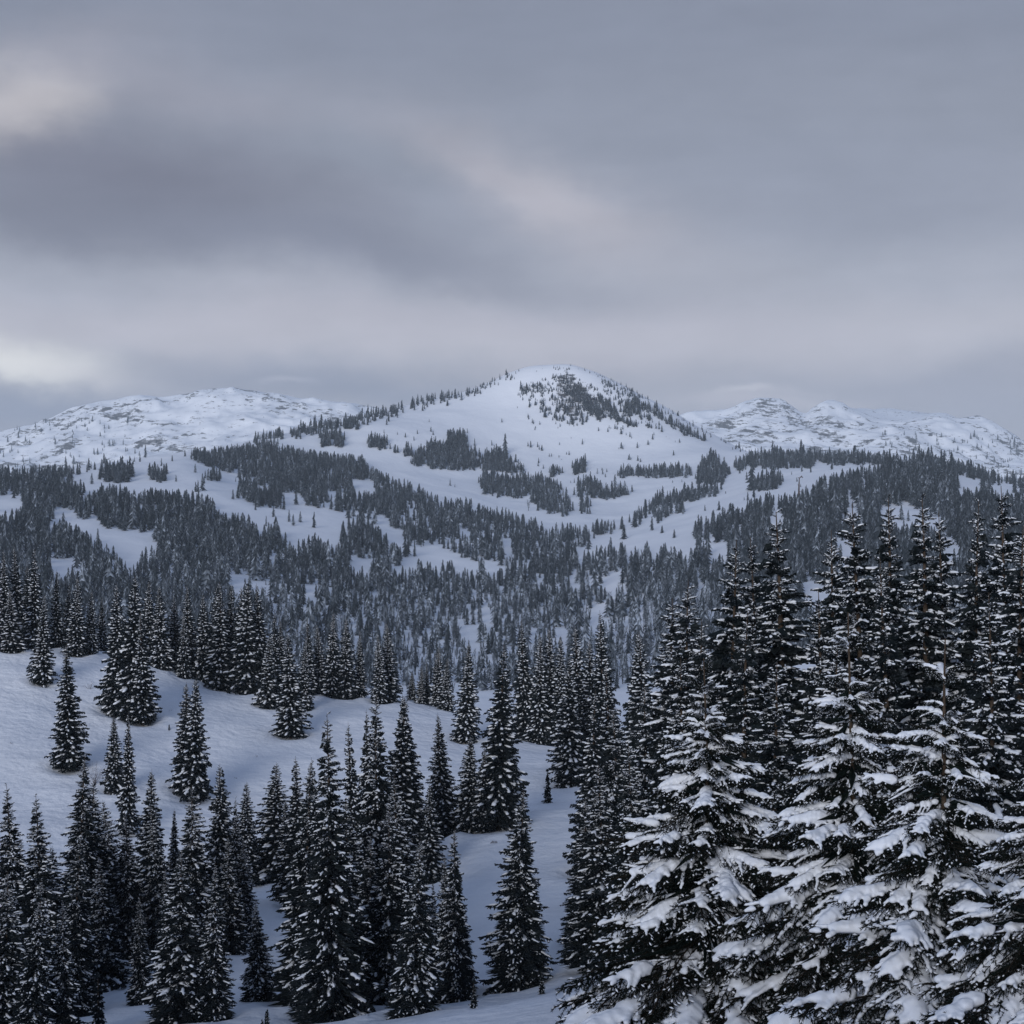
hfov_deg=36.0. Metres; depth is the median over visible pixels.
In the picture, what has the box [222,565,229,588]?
spruce tree
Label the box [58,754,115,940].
spruce tree
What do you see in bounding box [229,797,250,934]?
spruce tree
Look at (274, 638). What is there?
spruce tree
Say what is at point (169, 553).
spruce tree
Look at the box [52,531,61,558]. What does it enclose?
spruce tree
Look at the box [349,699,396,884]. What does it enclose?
spruce tree
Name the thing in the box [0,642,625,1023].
snow ground
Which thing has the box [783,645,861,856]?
spruce tree
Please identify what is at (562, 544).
spruce tree
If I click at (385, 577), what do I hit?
spruce tree
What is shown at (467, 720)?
spruce tree
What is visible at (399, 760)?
spruce tree
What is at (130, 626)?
spruce tree
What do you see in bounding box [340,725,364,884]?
spruce tree
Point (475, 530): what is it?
spruce tree
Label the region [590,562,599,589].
spruce tree
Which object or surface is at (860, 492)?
spruce tree
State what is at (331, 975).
spruce tree
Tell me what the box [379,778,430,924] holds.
spruce tree
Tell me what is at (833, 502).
spruce tree
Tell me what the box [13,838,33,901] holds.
spruce tree
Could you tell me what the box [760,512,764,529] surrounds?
spruce tree
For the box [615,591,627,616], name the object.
spruce tree
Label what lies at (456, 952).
spruce tree
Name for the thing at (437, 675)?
spruce tree
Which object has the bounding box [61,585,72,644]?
spruce tree
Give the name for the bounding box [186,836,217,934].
spruce tree
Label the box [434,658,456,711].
spruce tree
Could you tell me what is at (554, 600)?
spruce tree
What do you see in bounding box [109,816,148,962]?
spruce tree
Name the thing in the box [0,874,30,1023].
spruce tree
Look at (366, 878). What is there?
spruce tree
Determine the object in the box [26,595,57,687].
spruce tree
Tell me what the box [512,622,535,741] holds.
spruce tree
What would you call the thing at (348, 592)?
spruce tree
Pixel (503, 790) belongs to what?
spruce tree
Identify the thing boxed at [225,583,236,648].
spruce tree
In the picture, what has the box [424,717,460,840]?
spruce tree
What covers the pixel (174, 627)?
spruce tree
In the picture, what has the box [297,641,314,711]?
spruce tree
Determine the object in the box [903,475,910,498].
spruce tree
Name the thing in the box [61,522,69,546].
spruce tree
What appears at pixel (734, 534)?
spruce tree
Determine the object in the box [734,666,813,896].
spruce tree
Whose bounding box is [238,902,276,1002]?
spruce tree
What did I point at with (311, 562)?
spruce tree
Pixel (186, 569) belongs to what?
spruce tree
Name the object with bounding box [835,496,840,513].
spruce tree
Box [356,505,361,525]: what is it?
spruce tree
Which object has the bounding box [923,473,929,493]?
spruce tree
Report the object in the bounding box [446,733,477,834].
spruce tree
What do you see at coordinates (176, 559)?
spruce tree
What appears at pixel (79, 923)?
spruce tree
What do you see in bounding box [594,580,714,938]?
spruce tree
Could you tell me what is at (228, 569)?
spruce tree
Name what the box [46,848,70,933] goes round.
spruce tree
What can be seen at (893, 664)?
spruce tree
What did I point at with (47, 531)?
spruce tree
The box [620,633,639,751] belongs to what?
spruce tree
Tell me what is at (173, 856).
spruce tree
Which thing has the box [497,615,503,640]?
spruce tree
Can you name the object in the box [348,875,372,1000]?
spruce tree
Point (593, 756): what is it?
spruce tree
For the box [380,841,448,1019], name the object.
spruce tree
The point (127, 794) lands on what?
spruce tree
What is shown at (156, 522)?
spruce tree
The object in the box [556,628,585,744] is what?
spruce tree
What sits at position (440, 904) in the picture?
spruce tree
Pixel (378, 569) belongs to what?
spruce tree
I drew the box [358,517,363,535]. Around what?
spruce tree
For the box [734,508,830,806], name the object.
spruce tree
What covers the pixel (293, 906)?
spruce tree
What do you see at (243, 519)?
spruce tree
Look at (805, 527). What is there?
spruce tree
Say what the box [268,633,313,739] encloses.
spruce tree
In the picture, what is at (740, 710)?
spruce tree
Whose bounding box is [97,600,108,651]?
spruce tree
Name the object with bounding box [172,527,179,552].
spruce tree
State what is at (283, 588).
spruce tree
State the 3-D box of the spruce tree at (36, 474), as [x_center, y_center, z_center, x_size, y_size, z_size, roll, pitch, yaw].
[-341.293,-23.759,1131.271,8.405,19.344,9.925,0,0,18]
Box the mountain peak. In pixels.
[151,364,825,503]
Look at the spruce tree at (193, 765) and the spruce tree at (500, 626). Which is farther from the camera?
the spruce tree at (500, 626)
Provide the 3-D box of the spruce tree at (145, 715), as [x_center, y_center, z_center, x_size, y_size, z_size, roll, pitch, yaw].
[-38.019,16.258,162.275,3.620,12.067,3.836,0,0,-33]
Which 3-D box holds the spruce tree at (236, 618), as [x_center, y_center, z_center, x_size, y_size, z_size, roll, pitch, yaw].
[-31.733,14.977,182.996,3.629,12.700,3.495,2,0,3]
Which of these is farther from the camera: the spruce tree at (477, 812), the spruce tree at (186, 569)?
the spruce tree at (186, 569)
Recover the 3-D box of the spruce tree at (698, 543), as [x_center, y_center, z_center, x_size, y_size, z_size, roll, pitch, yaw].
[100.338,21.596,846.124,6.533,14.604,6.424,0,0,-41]
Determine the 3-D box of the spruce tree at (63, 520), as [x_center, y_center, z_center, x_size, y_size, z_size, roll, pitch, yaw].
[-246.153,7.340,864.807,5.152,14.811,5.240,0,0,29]
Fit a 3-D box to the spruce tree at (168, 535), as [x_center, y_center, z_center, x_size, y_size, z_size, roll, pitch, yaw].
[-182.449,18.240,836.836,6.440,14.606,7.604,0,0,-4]
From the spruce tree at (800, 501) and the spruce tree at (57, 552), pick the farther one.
the spruce tree at (800, 501)
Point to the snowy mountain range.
(208, 419)
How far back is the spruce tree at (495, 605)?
721.26 m
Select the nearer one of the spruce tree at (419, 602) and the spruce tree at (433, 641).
the spruce tree at (433, 641)
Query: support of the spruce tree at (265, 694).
on the snow ground
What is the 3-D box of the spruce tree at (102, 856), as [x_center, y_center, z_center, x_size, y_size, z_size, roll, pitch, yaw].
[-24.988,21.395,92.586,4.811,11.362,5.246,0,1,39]
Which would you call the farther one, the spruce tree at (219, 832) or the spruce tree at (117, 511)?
the spruce tree at (117, 511)
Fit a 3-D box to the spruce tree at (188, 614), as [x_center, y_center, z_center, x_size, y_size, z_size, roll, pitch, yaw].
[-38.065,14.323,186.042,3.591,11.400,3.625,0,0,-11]
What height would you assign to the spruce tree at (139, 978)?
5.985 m
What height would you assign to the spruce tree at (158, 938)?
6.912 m
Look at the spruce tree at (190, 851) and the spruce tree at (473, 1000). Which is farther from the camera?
the spruce tree at (190, 851)
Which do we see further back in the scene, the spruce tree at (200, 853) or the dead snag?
the dead snag
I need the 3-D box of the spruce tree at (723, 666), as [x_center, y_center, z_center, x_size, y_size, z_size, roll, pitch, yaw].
[6.679,8.417,50.332,5.750,15.087,5.829,0,0,-7]
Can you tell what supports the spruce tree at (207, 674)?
on the snow ground
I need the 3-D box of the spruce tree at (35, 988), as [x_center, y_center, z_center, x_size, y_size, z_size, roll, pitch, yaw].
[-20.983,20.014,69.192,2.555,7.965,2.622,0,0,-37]
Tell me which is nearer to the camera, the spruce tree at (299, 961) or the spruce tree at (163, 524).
the spruce tree at (299, 961)
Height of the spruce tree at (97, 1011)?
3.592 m
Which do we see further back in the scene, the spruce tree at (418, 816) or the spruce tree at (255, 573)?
the spruce tree at (255, 573)
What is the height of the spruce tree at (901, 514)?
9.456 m
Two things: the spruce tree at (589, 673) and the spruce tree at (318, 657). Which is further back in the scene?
the spruce tree at (318, 657)
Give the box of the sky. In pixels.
[0,0,1023,439]
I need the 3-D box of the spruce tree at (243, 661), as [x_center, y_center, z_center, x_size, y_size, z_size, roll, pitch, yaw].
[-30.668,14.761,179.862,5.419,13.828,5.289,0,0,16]
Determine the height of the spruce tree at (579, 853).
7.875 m
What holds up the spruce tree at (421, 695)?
on the snow ground
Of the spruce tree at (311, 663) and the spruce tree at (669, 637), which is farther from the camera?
the spruce tree at (311, 663)
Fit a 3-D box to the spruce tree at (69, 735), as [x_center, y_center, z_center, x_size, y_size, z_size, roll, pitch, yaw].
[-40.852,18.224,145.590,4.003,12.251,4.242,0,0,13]
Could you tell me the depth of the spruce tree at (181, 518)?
918.15 m
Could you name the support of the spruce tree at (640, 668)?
on the snow ground
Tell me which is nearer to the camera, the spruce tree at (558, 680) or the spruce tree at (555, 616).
the spruce tree at (558, 680)
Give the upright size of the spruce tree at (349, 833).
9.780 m
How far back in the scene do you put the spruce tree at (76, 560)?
763.21 m
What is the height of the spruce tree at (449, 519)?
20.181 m
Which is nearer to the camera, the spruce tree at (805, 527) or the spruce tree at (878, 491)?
the spruce tree at (805, 527)
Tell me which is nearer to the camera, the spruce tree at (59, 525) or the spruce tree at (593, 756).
the spruce tree at (593, 756)
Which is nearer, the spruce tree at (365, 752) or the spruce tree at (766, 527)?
the spruce tree at (365, 752)
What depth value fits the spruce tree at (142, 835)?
101.23 m
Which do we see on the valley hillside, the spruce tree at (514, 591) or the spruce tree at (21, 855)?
the spruce tree at (514, 591)
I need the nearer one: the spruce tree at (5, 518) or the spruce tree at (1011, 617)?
the spruce tree at (1011, 617)
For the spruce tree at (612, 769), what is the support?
on the snow ground
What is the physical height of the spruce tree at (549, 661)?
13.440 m
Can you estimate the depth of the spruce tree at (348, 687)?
179.61 m
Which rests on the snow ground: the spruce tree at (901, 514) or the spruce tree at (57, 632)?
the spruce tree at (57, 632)
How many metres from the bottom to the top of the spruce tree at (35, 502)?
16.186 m
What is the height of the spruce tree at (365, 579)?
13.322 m
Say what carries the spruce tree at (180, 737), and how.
on the snow ground
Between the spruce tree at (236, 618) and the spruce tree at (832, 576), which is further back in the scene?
the spruce tree at (236, 618)
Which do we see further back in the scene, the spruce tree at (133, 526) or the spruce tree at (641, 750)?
the spruce tree at (133, 526)
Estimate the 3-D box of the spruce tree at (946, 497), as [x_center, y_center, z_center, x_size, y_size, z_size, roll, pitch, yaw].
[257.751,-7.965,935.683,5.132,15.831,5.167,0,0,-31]
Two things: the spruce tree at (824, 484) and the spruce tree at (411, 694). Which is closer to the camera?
the spruce tree at (411, 694)
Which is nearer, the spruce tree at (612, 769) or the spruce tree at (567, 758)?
the spruce tree at (612, 769)
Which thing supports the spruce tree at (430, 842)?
on the snow ground
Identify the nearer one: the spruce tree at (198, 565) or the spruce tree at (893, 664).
the spruce tree at (893, 664)
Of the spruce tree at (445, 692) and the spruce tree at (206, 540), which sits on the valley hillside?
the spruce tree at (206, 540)
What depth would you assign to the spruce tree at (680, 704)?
45.58 m
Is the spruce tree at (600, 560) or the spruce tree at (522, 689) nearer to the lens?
the spruce tree at (522, 689)
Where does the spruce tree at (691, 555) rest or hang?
on the valley hillside
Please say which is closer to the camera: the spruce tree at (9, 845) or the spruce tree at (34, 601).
the spruce tree at (9, 845)
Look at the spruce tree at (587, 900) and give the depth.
75.40 m
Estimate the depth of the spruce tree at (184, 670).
182.60 m
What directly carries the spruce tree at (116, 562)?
on the valley hillside
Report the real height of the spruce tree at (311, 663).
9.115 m
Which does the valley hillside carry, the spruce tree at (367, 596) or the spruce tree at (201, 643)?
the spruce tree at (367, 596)
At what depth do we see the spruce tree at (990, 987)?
17.29 m
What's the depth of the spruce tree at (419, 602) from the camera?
732.93 m
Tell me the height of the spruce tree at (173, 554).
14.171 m
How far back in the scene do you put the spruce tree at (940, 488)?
951.11 m
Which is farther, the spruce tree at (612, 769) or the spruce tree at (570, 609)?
the spruce tree at (570, 609)
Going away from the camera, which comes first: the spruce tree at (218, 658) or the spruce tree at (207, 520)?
the spruce tree at (218, 658)
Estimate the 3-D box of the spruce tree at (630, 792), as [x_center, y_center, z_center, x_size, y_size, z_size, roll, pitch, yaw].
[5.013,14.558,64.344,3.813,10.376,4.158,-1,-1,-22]
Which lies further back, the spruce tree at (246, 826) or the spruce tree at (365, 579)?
the spruce tree at (365, 579)
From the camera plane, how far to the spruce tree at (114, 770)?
140.09 m
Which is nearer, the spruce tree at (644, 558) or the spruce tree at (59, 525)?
the spruce tree at (59, 525)
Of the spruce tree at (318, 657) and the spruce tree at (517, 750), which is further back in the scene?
the spruce tree at (318, 657)
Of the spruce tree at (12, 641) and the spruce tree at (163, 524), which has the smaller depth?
the spruce tree at (12, 641)
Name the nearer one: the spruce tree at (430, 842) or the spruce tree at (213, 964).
the spruce tree at (213, 964)
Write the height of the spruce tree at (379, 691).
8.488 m
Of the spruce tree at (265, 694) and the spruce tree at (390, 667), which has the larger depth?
the spruce tree at (390, 667)
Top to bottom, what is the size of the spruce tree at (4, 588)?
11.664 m
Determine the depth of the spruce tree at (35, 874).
80.19 m
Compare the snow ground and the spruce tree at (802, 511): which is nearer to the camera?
the snow ground
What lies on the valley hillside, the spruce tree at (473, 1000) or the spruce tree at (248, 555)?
the spruce tree at (248, 555)
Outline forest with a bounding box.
[0,364,1023,691]
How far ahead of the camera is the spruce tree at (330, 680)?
179.71 m
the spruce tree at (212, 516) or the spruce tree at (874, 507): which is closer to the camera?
the spruce tree at (874, 507)
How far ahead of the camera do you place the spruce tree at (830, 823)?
22.64 m
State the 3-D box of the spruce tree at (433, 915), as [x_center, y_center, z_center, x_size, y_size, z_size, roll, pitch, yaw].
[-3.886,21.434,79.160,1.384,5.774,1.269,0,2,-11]
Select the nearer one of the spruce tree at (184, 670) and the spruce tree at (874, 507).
the spruce tree at (184, 670)
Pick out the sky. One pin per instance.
(688, 205)
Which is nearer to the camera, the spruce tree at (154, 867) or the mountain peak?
the spruce tree at (154, 867)
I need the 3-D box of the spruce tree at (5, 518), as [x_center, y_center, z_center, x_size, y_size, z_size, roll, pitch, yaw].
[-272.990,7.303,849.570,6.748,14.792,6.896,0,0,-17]
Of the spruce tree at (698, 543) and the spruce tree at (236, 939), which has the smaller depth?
the spruce tree at (236, 939)
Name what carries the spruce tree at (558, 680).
on the snow ground
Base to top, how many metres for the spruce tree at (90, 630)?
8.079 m
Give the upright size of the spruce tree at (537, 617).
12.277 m
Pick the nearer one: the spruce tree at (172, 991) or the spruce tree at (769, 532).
the spruce tree at (172, 991)
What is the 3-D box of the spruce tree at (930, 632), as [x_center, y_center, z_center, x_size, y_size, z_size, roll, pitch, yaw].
[11.246,6.979,42.798,5.244,14.962,5.344,0,0,29]
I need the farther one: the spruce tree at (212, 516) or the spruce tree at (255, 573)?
the spruce tree at (212, 516)
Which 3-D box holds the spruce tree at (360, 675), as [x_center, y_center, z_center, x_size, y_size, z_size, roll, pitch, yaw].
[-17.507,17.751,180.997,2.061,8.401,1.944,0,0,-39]
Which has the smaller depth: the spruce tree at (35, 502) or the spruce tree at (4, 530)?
the spruce tree at (4, 530)
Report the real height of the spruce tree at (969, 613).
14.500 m
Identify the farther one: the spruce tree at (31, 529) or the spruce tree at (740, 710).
the spruce tree at (31, 529)
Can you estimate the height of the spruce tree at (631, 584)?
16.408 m
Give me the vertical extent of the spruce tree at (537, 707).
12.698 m
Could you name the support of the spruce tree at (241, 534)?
on the valley hillside
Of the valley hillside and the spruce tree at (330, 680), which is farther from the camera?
the valley hillside
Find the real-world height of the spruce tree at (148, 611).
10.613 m
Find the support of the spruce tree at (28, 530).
on the valley hillside
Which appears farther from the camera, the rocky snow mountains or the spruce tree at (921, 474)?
the rocky snow mountains
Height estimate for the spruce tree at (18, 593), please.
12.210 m
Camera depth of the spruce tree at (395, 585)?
786.67 m
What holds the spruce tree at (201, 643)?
on the snow ground
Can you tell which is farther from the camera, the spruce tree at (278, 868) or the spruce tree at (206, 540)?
the spruce tree at (206, 540)
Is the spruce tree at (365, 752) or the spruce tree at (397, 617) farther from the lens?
the spruce tree at (397, 617)
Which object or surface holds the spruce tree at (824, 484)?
on the valley hillside
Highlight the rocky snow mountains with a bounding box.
[679,398,1023,483]
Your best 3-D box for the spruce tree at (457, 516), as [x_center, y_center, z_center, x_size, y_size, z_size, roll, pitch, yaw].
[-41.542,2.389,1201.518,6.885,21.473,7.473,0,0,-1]
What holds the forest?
on the valley hillside
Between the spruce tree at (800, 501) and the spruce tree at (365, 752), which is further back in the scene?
the spruce tree at (800, 501)
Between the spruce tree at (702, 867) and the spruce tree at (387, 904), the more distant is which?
the spruce tree at (387, 904)
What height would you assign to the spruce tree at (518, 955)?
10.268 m
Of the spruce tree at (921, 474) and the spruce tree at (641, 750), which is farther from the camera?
the spruce tree at (921, 474)
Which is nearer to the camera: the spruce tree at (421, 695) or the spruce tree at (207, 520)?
the spruce tree at (421, 695)
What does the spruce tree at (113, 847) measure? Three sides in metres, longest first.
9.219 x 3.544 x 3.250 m
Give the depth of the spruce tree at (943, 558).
45.87 m
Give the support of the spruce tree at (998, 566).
on the snow ground
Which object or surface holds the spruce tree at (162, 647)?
on the snow ground
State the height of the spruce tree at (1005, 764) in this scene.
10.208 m
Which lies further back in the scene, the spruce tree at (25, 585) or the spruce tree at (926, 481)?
the spruce tree at (926, 481)
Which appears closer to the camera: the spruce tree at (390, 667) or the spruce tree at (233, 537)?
the spruce tree at (390, 667)
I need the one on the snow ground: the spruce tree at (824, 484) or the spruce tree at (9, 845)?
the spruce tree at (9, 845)
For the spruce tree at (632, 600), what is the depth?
742.89 m
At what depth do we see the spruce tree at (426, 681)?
184.81 m
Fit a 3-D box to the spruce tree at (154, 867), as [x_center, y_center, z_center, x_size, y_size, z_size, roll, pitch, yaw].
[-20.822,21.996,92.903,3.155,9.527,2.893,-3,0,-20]
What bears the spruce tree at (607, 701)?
on the snow ground
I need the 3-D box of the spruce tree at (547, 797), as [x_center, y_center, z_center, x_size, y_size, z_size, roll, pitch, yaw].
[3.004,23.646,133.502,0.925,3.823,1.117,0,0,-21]
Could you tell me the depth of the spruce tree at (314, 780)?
101.33 m
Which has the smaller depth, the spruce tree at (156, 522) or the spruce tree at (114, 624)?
the spruce tree at (114, 624)
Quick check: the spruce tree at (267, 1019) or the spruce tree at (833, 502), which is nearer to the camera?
the spruce tree at (267, 1019)
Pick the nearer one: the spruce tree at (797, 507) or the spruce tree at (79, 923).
the spruce tree at (79, 923)
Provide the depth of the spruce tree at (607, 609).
745.55 m
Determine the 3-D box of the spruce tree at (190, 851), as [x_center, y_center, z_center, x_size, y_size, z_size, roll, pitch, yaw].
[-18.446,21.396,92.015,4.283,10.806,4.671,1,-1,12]
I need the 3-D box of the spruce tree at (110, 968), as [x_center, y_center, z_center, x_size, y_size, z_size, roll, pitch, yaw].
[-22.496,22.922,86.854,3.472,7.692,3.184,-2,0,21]
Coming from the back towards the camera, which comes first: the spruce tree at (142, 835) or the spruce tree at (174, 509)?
the spruce tree at (174, 509)
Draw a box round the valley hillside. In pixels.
[0,452,1023,727]
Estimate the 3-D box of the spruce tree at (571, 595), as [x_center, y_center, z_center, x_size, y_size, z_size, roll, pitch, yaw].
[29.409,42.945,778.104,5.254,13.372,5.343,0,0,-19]
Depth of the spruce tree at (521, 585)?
847.75 m
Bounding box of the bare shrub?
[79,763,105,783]
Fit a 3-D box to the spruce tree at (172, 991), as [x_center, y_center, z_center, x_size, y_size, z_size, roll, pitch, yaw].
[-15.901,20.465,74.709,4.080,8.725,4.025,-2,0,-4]
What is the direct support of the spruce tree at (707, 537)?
on the valley hillside
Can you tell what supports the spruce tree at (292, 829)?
on the snow ground
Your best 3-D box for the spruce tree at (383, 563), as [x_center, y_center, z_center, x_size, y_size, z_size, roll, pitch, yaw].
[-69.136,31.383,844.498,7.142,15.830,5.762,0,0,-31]
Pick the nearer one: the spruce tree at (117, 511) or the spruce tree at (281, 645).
the spruce tree at (281, 645)
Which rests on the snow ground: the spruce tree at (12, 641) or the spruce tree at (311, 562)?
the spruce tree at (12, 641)
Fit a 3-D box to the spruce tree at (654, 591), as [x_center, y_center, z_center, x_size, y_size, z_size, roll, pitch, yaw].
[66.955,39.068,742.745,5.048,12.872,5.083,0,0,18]
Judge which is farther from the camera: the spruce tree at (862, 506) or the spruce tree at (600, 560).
the spruce tree at (600, 560)
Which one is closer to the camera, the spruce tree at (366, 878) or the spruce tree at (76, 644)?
the spruce tree at (366, 878)
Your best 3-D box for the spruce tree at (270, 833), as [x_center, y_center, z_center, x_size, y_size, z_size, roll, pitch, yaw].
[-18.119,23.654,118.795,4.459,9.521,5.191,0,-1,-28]
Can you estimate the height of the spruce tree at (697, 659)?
12.755 m
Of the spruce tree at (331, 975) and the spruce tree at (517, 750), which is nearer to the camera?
the spruce tree at (331, 975)
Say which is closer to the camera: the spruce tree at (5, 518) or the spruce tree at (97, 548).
the spruce tree at (97, 548)
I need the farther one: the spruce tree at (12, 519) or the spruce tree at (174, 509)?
the spruce tree at (174, 509)
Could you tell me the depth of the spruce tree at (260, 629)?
180.75 m
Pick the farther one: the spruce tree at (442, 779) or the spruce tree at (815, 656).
the spruce tree at (442, 779)
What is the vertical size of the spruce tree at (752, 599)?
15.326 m
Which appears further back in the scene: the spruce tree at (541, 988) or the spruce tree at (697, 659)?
the spruce tree at (541, 988)
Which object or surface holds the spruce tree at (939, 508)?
on the valley hillside
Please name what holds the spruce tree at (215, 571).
on the valley hillside
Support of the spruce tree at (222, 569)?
on the valley hillside
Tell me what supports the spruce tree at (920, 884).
on the snow ground
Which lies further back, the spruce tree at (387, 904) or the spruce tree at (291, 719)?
the spruce tree at (291, 719)
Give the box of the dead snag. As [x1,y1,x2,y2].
[798,476,802,495]
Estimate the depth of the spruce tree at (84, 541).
802.07 m
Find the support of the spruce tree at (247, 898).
on the snow ground
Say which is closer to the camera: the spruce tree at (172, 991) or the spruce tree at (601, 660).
the spruce tree at (172, 991)
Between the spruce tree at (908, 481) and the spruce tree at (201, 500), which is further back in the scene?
the spruce tree at (201, 500)
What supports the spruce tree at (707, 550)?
on the valley hillside
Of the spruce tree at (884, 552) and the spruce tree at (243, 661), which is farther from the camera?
the spruce tree at (243, 661)
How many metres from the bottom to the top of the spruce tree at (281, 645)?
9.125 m
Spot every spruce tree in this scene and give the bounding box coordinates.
[0,549,12,641]
[0,590,30,653]
[0,783,26,957]
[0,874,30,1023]
[1,513,7,532]
[3,524,8,544]
[7,509,13,527]
[9,548,27,643]
[10,878,62,1023]
[11,793,66,981]
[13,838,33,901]
[21,549,50,649]
[21,567,29,631]
[25,520,31,539]
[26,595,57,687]
[29,513,35,537]
[33,492,36,510]
[34,466,39,484]
[44,643,91,772]
[45,527,51,546]
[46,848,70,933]
[48,569,66,647]
[48,833,107,1017]
[48,900,86,1023]
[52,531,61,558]
[56,519,62,536]
[57,782,123,952]
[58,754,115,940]
[60,578,90,657]
[61,512,65,531]
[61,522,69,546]
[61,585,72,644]
[72,544,80,567]
[75,527,82,550]
[83,533,86,553]
[83,590,102,654]
[86,972,106,1023]
[87,860,130,992]
[93,587,126,717]
[94,535,99,556]
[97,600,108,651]
[98,802,121,908]
[100,717,123,794]
[106,578,161,725]
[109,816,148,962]
[114,500,119,522]
[114,553,118,575]
[114,715,142,835]
[124,895,156,1005]
[126,612,162,725]
[127,502,139,528]
[131,772,171,916]
[136,850,214,1023]
[140,804,171,960]
[141,581,155,657]
[148,588,177,670]
[152,513,160,537]
[153,868,172,979]
[157,786,227,957]
[160,514,165,536]
[164,533,173,554]
[165,537,172,564]
[165,597,180,669]
[165,682,192,788]
[166,811,182,883]
[170,543,175,566]
[171,499,176,518]
[171,675,213,802]
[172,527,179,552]
[172,544,181,573]
[174,614,195,678]
[175,587,197,674]
[179,510,185,531]
[182,559,189,586]
[185,861,236,1022]
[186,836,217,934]
[191,595,210,682]
[195,558,201,580]
[198,494,205,507]
[199,585,233,681]
[202,583,233,690]
[204,513,210,533]
[204,527,208,549]
[204,767,252,906]
[209,501,214,523]
[212,562,216,581]
[216,835,250,955]
[219,557,229,584]
[219,584,264,694]
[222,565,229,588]
[225,557,231,580]
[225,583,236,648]
[228,588,243,666]
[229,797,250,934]
[231,528,234,550]
[236,841,262,941]
[237,781,264,885]
[238,521,244,544]
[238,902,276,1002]
[240,512,246,535]
[244,547,251,570]
[248,543,262,580]
[250,764,288,885]
[251,583,268,684]
[251,636,280,709]
[264,1010,269,1023]
[265,761,319,1006]
[267,801,289,902]
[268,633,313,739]
[270,616,283,695]
[271,756,306,906]
[277,620,289,683]
[280,578,288,602]
[284,865,323,1022]
[289,711,384,1023]
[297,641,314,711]
[297,757,327,884]
[302,621,318,695]
[307,553,315,575]
[313,625,325,693]
[316,586,322,610]
[317,612,342,698]
[335,619,361,699]
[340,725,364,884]
[341,798,365,904]
[345,582,351,605]
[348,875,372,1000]
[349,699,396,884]
[352,632,368,697]
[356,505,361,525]
[356,712,370,826]
[356,836,381,957]
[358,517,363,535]
[358,806,412,1005]
[363,574,367,596]
[363,587,371,617]
[368,633,390,704]
[374,557,382,579]
[379,557,387,580]
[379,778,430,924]
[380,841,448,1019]
[382,624,402,703]
[383,563,390,588]
[384,698,423,874]
[391,575,397,599]
[392,695,434,864]
[394,611,401,634]
[405,671,416,700]
[413,666,426,704]
[413,784,448,883]
[415,594,421,616]
[424,663,431,700]
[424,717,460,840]
[425,646,443,706]
[427,884,438,952]
[429,623,436,652]
[432,856,448,995]
[433,830,479,1003]
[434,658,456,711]
[445,509,453,532]
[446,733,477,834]
[449,644,482,743]
[454,502,461,526]
[467,648,529,831]
[468,749,494,833]
[468,979,478,1008]
[472,518,479,541]
[478,792,557,995]
[490,597,498,623]
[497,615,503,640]
[504,669,526,806]
[510,586,517,608]
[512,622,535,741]
[516,564,526,592]
[520,635,552,745]
[528,628,557,744]
[532,604,539,627]
[537,970,545,993]
[541,769,552,803]
[542,637,566,746]
[545,657,587,788]
[550,593,558,617]
[550,601,562,626]
[551,658,823,1023]
[553,767,618,973]
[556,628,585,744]
[558,529,565,557]
[559,798,593,946]
[562,690,605,874]
[566,586,574,609]
[566,601,575,624]
[578,641,596,766]
[578,710,637,838]
[582,614,623,758]
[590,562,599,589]
[593,744,652,982]
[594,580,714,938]
[595,664,625,784]
[596,545,604,572]
[602,593,612,616]
[603,679,657,956]
[613,598,688,831]
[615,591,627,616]
[620,632,653,759]
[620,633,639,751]
[621,621,711,954]
[624,567,637,596]
[625,658,696,960]
[630,589,635,611]
[636,540,768,880]
[642,547,648,570]
[649,582,657,605]
[688,548,693,569]
[695,539,702,561]
[700,538,711,564]
[700,612,932,1023]
[703,531,711,554]
[714,610,778,912]
[727,523,739,547]
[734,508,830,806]
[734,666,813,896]
[740,537,786,697]
[756,638,1018,1023]
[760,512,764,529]
[764,521,767,537]
[766,523,771,543]
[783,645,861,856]
[785,591,853,799]
[795,497,799,516]
[798,494,802,511]
[798,507,804,526]
[801,511,808,538]
[803,531,856,730]
[808,504,898,738]
[822,474,826,493]
[828,490,836,517]
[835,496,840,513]
[852,555,921,817]
[853,483,863,507]
[857,496,864,522]
[862,494,922,682]
[872,500,877,515]
[875,483,882,502]
[889,493,972,800]
[898,505,903,519]
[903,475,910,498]
[913,707,1023,1023]
[918,465,924,481]
[919,511,972,714]
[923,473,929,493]
[933,498,992,799]
[934,492,943,516]
[936,482,941,496]
[939,526,1023,833]
[945,487,948,509]
[949,593,1023,876]
[961,489,1023,758]
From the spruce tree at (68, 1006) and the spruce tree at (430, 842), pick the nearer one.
the spruce tree at (68, 1006)
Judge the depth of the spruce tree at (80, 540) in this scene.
808.66 m
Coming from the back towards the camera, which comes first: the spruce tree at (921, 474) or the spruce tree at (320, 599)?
the spruce tree at (921, 474)
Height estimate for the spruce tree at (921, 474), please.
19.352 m
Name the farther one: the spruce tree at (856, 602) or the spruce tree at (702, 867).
the spruce tree at (856, 602)

